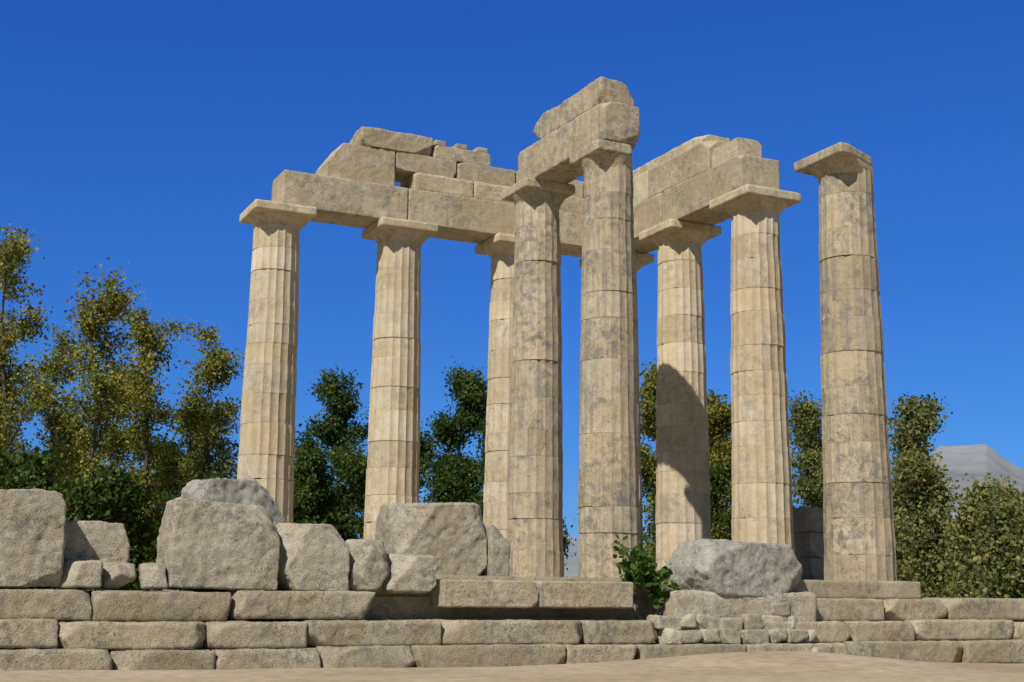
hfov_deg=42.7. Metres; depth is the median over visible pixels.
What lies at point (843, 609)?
step
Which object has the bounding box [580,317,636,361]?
drum column
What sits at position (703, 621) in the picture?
rubble
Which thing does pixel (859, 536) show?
drum column
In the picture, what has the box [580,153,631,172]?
column echinus
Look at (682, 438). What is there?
drum column
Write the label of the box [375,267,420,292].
drum column
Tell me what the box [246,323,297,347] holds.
drum column
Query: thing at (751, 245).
drum column
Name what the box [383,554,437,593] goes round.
block
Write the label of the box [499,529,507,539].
drum column
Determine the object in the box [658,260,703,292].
drum column
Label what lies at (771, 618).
rubble
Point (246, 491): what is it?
rough rock
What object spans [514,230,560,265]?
drum column
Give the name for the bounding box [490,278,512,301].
drum column
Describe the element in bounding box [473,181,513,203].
frieze
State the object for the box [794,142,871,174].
column abacus
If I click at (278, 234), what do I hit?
drum column
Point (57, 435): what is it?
tree
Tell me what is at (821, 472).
tree
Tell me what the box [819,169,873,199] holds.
drum column
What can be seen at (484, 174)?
frieze
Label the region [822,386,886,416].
drum column
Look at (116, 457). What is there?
poplar tree
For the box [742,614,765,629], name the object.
rubble
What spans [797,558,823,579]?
stub wall
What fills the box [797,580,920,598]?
stylobate
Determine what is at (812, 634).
rubble
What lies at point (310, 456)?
tree
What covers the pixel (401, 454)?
drum column
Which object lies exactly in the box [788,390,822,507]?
tree
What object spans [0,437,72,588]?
bush
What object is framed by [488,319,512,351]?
drum column
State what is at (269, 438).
drum column
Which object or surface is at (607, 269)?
drum column
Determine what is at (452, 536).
block
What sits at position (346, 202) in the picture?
architrave
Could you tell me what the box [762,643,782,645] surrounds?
rubble
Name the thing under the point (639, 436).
drum column
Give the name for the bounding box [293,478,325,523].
tree
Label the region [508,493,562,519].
drum column
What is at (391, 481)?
drum column
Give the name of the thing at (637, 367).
drum column
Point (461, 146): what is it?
cornice tooth
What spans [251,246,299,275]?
drum column
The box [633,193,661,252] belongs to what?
architrave
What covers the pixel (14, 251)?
poplar tree
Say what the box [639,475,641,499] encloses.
drum column
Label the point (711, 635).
rubble
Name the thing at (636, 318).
drum column
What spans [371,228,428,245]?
column echinus
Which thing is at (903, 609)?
step
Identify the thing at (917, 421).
tree
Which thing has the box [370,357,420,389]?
drum column
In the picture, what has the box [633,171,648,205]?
frieze
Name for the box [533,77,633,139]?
stone block
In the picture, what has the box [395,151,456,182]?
frieze
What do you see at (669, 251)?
drum column
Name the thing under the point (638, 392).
drum column
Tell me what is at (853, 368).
drum column
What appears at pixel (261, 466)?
drum column
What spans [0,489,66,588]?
block
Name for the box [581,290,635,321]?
drum column
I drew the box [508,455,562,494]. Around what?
drum column
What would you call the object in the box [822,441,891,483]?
drum column
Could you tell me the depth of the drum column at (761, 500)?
33.67 m
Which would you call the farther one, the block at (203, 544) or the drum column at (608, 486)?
the drum column at (608, 486)
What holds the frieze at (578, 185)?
on the frieze at (571, 204)
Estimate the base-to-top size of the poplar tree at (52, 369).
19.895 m
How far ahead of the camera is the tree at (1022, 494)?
57.46 m
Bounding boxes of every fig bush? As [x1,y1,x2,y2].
[613,535,657,602]
[640,561,679,615]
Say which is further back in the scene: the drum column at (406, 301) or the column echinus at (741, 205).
the drum column at (406, 301)
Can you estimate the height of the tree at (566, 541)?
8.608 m
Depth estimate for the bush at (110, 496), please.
60.85 m
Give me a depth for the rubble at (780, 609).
27.50 m
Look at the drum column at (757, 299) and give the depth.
34.74 m
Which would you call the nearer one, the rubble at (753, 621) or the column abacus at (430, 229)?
the rubble at (753, 621)
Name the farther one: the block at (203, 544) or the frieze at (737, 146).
the frieze at (737, 146)
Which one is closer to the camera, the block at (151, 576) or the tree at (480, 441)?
the block at (151, 576)
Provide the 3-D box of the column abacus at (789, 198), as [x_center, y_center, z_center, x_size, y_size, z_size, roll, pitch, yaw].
[6.644,-3.818,35.843,1.810,0.283,1.812,6,-12,-25]
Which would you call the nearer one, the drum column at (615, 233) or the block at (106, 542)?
the block at (106, 542)
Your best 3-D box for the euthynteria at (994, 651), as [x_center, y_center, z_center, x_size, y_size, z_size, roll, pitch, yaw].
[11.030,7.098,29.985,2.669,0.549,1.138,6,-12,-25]
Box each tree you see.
[0,222,69,459]
[0,307,31,456]
[0,437,24,489]
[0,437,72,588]
[7,326,93,492]
[32,412,99,589]
[41,257,145,589]
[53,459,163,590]
[67,354,159,501]
[109,298,192,590]
[129,428,204,590]
[156,393,237,499]
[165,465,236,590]
[168,318,245,488]
[293,422,348,529]
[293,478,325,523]
[297,364,368,540]
[317,438,367,538]
[360,398,441,492]
[419,356,487,502]
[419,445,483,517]
[465,418,485,513]
[563,517,575,576]
[639,358,656,570]
[643,456,729,570]
[707,388,731,538]
[708,433,730,517]
[717,472,809,539]
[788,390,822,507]
[789,421,796,491]
[814,437,893,513]
[887,392,952,591]
[890,441,964,597]
[921,472,1023,597]
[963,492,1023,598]
[1014,488,1023,509]
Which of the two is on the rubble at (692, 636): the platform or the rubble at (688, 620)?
the rubble at (688, 620)
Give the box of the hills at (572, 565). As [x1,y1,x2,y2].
[564,530,952,576]
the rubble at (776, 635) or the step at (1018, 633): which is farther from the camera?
the step at (1018, 633)
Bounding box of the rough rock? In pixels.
[181,478,285,591]
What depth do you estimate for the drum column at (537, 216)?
34.70 m
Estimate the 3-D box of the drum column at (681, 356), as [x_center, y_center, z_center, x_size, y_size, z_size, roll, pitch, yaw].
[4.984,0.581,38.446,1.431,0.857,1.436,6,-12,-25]
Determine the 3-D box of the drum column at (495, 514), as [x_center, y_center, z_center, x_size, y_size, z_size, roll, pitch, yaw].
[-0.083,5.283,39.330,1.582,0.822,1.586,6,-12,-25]
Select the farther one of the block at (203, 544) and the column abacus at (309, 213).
the column abacus at (309, 213)
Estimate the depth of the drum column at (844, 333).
31.09 m
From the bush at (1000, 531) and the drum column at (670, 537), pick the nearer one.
the drum column at (670, 537)
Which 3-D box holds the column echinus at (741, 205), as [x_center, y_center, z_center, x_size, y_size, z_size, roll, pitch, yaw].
[6.642,-3.533,35.788,1.746,0.310,1.746,6,-12,-25]
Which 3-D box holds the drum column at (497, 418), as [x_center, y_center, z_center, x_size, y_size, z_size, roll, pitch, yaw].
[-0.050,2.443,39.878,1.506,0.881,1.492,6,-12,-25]
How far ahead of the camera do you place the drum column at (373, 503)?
37.16 m
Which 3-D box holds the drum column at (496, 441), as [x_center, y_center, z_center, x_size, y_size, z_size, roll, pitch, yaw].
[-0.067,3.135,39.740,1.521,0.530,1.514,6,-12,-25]
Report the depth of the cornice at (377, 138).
39.12 m
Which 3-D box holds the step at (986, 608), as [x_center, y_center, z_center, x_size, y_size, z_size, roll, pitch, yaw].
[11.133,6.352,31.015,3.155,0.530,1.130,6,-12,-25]
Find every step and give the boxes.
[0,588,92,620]
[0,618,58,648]
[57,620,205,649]
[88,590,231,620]
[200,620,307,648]
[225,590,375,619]
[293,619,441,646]
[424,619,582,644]
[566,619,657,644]
[763,621,850,642]
[816,598,884,620]
[842,620,914,640]
[883,599,947,620]
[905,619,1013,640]
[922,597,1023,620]
[1012,621,1023,639]
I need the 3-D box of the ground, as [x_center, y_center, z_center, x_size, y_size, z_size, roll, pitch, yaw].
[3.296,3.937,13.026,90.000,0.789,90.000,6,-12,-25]
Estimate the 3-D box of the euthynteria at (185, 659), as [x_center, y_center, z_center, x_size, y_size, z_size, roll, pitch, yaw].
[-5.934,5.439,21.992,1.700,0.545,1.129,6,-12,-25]
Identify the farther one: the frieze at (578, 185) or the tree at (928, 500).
the tree at (928, 500)
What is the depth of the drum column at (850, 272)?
31.41 m
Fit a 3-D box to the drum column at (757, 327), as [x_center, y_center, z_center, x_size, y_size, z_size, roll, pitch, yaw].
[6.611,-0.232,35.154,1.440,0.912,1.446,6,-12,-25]
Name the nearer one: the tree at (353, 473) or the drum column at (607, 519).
the drum column at (607, 519)
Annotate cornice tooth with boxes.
[432,140,445,146]
[453,144,466,149]
[473,147,487,152]
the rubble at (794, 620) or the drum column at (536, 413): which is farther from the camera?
the drum column at (536, 413)
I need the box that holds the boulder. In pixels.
[665,539,801,597]
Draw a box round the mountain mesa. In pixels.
[929,444,1023,510]
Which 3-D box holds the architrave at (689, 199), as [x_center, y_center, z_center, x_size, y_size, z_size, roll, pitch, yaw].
[5.907,-4.184,37.488,1.319,1.071,4.056,6,-12,-25]
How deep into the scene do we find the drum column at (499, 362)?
39.59 m
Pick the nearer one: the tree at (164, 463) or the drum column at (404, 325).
the drum column at (404, 325)
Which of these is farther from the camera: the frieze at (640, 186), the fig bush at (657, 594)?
the frieze at (640, 186)
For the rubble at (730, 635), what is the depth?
26.61 m
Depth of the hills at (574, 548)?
3761.10 m
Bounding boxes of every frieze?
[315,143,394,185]
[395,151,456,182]
[400,172,473,197]
[454,162,514,186]
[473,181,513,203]
[515,171,582,197]
[559,196,583,213]
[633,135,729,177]
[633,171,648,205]
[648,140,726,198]
[711,137,761,167]
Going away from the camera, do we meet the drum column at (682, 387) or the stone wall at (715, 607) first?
the stone wall at (715, 607)
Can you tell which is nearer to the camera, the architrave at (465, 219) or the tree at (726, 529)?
the architrave at (465, 219)
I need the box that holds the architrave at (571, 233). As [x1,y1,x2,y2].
[559,211,582,257]
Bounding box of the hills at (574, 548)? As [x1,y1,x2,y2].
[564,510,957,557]
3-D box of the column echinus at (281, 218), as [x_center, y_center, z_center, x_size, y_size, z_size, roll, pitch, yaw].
[-6.748,-3.338,37.655,1.746,0.310,1.746,6,-12,-25]
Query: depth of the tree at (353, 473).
88.91 m
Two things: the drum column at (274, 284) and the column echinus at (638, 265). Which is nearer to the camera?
the drum column at (274, 284)
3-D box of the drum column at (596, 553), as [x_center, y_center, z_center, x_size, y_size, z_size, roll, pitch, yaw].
[2.276,4.990,30.385,1.452,1.012,1.465,6,-12,-25]
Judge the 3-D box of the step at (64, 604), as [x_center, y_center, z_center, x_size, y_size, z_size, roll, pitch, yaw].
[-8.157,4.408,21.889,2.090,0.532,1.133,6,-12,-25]
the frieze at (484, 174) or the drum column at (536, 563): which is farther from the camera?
the frieze at (484, 174)
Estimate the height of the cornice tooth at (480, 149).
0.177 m
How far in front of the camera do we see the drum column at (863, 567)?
29.98 m
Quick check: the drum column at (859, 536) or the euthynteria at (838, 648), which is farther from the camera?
the drum column at (859, 536)
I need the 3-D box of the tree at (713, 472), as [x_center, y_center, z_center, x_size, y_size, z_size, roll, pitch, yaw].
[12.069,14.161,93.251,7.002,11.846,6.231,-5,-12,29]
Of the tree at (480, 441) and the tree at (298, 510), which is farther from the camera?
the tree at (480, 441)
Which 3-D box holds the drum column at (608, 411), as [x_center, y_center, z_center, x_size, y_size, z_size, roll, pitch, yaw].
[2.287,1.752,30.987,1.375,0.996,1.379,6,-12,-25]
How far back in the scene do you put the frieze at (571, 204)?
41.44 m
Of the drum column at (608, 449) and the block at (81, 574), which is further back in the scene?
the drum column at (608, 449)
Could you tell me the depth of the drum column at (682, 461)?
37.26 m
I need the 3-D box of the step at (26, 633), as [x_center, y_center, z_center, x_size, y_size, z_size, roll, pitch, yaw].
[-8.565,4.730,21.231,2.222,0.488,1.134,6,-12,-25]
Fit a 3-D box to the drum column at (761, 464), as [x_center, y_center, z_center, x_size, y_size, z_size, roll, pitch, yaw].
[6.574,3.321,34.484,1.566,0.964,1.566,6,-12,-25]
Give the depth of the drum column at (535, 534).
33.05 m
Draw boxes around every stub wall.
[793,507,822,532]
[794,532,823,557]
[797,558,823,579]
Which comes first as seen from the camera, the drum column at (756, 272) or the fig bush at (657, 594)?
the fig bush at (657, 594)
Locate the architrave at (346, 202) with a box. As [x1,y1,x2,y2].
[271,170,407,228]
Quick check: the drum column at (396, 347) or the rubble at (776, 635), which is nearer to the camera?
the rubble at (776, 635)
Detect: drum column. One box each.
[237,454,293,480]
[238,423,295,457]
[240,392,295,425]
[242,363,296,397]
[244,342,296,366]
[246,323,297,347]
[248,298,298,328]
[249,269,298,302]
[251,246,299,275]
[252,222,299,251]
[255,479,293,515]
[282,514,292,522]
[364,495,418,522]
[364,522,375,539]
[365,467,418,496]
[367,440,419,469]
[368,410,419,442]
[369,386,419,412]
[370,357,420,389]
[372,337,420,360]
[373,313,420,340]
[374,288,420,317]
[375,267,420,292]
[376,241,420,273]
[483,481,508,502]
[483,501,507,529]
[484,450,508,482]
[485,433,508,452]
[486,404,509,434]
[487,349,511,379]
[487,377,510,405]
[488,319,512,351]
[489,299,512,323]
[490,255,513,282]
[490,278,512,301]
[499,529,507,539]
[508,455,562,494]
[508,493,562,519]
[508,518,563,550]
[509,429,562,457]
[509,550,563,576]
[510,359,561,400]
[510,397,562,431]
[512,293,561,335]
[512,331,561,363]
[513,260,560,297]
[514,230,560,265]
[515,201,559,234]
[578,467,638,507]
[578,506,639,533]
[578,533,639,577]
[579,390,637,434]
[579,433,638,468]
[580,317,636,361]
[580,358,637,394]
[581,248,634,295]
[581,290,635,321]
[582,218,634,254]
[583,191,633,224]
[584,164,633,198]
[635,272,636,287]
[635,288,637,308]
[636,309,637,326]
[636,327,638,354]
[637,355,638,380]
[637,381,638,404]
[637,404,640,424]
[638,425,640,450]
[639,451,640,474]
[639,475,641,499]
[639,499,642,530]
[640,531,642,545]
[655,493,710,523]
[656,371,706,405]
[656,402,707,427]
[656,426,708,453]
[656,451,708,472]
[656,471,709,493]
[656,523,710,553]
[656,553,671,570]
[657,314,704,345]
[657,342,706,374]
[658,240,701,264]
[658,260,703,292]
[658,288,704,318]
[730,287,782,315]
[730,344,785,373]
[731,210,779,238]
[731,233,780,262]
[731,257,782,292]
[731,310,785,348]
[731,370,787,397]
[731,394,788,423]
[731,446,791,484]
[731,518,794,553]
[732,420,789,448]
[732,483,792,518]
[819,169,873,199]
[819,192,875,233]
[819,226,877,261]
[820,255,879,294]
[820,288,881,321]
[820,316,883,354]
[820,350,885,390]
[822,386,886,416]
[822,413,888,444]
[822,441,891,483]
[823,482,892,518]
[823,518,895,555]
[824,555,896,580]
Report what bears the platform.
on the ground
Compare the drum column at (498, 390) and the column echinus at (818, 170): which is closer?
the column echinus at (818, 170)
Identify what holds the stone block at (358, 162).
on the architrave at (346, 202)
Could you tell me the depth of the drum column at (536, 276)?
34.38 m
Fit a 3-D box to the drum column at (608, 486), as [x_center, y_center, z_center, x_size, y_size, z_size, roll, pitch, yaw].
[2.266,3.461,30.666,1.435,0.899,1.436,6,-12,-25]
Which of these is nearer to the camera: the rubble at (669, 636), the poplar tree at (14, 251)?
the rubble at (669, 636)
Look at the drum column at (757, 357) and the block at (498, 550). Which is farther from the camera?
the drum column at (757, 357)
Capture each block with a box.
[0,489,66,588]
[56,560,102,588]
[64,520,130,589]
[98,562,135,588]
[137,562,167,589]
[156,497,280,590]
[276,523,350,590]
[345,539,389,591]
[374,502,487,575]
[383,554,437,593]
[480,524,510,575]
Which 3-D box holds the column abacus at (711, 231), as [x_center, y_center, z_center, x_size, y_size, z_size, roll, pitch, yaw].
[5.017,-3.208,39.164,1.812,0.281,1.809,6,-12,-25]
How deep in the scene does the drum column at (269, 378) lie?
36.20 m
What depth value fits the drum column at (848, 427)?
30.64 m
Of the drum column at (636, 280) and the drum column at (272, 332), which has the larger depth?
the drum column at (636, 280)
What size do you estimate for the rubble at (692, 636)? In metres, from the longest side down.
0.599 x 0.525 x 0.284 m
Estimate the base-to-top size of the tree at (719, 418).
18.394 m
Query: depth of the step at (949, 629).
29.43 m
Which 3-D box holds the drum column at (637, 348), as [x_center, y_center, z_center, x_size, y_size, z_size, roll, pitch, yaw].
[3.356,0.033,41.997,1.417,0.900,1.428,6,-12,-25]
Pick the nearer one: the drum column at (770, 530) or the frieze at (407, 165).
the drum column at (770, 530)
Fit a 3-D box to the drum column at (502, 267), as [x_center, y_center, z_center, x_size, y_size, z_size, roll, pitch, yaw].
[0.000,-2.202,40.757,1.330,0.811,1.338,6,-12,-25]
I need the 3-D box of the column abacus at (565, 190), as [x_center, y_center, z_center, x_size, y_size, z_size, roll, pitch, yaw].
[0.708,-4.004,35.335,1.509,0.281,1.511,6,-12,-25]
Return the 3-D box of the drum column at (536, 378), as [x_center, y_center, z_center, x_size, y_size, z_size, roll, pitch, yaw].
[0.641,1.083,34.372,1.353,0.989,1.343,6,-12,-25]
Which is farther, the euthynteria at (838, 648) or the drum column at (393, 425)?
the drum column at (393, 425)
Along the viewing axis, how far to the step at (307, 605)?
23.37 m
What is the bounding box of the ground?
[0,651,1023,681]
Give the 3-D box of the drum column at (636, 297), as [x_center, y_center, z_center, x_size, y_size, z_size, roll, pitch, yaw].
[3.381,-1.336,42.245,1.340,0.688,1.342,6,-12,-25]
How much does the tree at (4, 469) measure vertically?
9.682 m
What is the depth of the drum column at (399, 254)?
38.62 m
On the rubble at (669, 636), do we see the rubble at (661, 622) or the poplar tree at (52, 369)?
the rubble at (661, 622)
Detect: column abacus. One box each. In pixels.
[239,199,316,224]
[362,217,438,240]
[475,233,514,254]
[502,177,574,201]
[569,139,631,166]
[579,252,653,267]
[639,219,720,242]
[709,184,800,211]
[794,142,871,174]
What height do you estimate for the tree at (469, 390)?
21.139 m
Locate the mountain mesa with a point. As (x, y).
(977, 462)
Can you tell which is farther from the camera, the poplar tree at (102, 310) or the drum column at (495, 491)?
the poplar tree at (102, 310)
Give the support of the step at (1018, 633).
on the top foundation course
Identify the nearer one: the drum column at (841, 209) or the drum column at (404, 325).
the drum column at (841, 209)
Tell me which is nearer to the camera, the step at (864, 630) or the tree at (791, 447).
the step at (864, 630)
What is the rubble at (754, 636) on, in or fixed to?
on the euthynteria at (838, 648)
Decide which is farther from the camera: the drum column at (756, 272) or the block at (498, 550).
the drum column at (756, 272)
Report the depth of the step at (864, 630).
28.45 m
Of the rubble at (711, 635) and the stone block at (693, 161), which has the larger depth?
the stone block at (693, 161)
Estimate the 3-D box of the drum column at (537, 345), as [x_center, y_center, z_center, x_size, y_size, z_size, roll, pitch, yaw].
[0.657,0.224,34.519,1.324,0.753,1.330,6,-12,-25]
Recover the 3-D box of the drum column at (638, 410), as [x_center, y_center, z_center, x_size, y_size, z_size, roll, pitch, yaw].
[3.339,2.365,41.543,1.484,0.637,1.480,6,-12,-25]
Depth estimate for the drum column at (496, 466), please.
38.99 m
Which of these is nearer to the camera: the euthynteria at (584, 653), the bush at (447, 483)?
the euthynteria at (584, 653)
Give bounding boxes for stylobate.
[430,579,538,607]
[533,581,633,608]
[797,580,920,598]
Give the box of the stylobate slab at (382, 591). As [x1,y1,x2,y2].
[357,575,679,598]
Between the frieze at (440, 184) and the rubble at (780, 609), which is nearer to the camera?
the rubble at (780, 609)
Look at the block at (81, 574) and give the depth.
22.18 m
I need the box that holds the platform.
[104,590,1023,647]
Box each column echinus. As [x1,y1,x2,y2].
[247,211,307,231]
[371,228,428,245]
[484,244,514,258]
[511,190,564,208]
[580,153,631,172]
[635,260,642,272]
[650,230,708,247]
[723,197,786,216]
[809,157,873,179]
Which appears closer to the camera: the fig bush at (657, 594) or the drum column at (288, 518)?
the fig bush at (657, 594)
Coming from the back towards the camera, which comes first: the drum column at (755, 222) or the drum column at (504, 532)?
the drum column at (504, 532)
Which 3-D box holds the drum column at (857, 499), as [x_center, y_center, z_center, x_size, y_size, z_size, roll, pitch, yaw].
[8.181,3.811,30.975,1.613,0.821,1.615,6,-12,-25]
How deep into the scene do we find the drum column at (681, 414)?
37.53 m
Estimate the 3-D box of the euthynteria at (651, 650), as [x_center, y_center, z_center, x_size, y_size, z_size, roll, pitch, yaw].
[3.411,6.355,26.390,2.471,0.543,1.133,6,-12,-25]
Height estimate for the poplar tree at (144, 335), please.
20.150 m
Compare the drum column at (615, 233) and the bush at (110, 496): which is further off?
the bush at (110, 496)
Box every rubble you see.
[646,615,680,629]
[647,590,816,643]
[655,628,681,644]
[679,630,702,643]
[680,614,696,627]
[697,615,709,627]
[698,629,720,642]
[719,618,742,629]
[719,628,740,643]
[739,629,768,643]
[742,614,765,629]
[762,615,785,628]
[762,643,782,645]
[768,628,787,642]
[771,602,789,615]
[781,629,807,642]
[788,616,806,627]
[804,629,816,641]
[812,647,825,652]
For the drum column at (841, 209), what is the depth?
31.73 m
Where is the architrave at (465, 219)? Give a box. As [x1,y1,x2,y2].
[407,188,514,243]
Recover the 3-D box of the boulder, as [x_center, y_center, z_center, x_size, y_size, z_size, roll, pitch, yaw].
[4.814,4.937,28.089,3.002,1.228,1.583,10,-15,-27]
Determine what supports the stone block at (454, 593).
on the platform
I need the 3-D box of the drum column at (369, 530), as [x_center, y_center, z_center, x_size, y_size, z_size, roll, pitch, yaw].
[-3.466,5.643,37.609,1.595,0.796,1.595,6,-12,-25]
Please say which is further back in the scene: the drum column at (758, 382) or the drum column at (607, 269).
the drum column at (758, 382)
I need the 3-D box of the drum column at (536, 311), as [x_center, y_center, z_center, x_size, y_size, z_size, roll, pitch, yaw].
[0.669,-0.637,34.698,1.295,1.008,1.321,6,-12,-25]
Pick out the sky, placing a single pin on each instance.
(140, 133)
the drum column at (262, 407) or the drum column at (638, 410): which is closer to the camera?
the drum column at (262, 407)
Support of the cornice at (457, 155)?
on the frieze at (407, 165)
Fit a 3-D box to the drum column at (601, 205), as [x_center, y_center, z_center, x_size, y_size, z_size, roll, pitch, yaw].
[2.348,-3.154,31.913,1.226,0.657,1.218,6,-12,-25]
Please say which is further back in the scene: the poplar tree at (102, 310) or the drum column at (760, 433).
the poplar tree at (102, 310)
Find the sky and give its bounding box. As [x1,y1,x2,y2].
[0,0,1023,542]
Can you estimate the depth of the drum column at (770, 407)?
34.16 m
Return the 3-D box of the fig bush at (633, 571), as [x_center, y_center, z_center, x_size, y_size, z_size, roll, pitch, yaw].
[2.495,4.672,26.867,0.894,1.374,1.163,2,-11,-4]
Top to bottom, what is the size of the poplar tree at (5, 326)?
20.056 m
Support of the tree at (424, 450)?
on the ground
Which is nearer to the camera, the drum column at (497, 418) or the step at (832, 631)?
the step at (832, 631)
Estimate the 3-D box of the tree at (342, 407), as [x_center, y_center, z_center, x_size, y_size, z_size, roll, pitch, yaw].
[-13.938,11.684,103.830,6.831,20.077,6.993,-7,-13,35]
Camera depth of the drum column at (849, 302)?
31.25 m
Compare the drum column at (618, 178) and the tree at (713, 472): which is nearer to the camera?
the drum column at (618, 178)
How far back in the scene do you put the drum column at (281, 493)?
35.70 m
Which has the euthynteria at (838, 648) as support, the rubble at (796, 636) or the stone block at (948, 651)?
the rubble at (796, 636)
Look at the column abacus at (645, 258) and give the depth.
41.96 m
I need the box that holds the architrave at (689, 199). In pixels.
[661,154,779,224]
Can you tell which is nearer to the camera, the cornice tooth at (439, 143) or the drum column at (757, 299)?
the drum column at (757, 299)
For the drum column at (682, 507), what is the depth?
36.98 m
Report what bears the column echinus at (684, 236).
on the drum column at (669, 251)
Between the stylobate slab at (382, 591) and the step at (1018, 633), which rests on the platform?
the stylobate slab at (382, 591)
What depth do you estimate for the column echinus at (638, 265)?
42.10 m
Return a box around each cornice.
[348,126,432,155]
[430,145,490,165]
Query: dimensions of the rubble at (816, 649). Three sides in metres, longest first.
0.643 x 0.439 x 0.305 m
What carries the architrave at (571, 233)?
on the column abacus at (645, 258)
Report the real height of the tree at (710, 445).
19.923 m
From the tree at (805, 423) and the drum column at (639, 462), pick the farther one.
the tree at (805, 423)
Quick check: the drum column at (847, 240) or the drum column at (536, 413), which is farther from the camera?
the drum column at (536, 413)
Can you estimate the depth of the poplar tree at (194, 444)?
94.45 m
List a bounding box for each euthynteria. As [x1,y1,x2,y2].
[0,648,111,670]
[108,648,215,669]
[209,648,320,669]
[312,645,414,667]
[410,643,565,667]
[564,644,637,663]
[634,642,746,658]
[744,642,848,654]
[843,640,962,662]
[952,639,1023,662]
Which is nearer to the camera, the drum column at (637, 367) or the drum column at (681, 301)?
the drum column at (681, 301)
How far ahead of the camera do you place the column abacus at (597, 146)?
31.54 m
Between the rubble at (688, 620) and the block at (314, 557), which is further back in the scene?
the rubble at (688, 620)
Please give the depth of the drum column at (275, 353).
36.35 m
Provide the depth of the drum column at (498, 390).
39.43 m
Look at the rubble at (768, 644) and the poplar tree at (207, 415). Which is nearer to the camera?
the rubble at (768, 644)
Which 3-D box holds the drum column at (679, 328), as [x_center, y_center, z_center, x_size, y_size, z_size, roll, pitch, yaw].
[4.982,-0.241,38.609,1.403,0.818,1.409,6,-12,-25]
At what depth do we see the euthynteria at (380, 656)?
23.00 m
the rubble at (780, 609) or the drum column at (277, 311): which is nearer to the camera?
the rubble at (780, 609)
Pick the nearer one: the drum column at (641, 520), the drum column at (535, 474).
the drum column at (535, 474)
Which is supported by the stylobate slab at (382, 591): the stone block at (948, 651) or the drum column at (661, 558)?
the drum column at (661, 558)
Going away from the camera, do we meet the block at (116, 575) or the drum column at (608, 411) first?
the block at (116, 575)
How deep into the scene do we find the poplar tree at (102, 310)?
74.55 m
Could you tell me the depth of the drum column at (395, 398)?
37.74 m
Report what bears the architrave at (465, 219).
on the column abacus at (498, 239)
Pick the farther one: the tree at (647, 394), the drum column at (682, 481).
the tree at (647, 394)

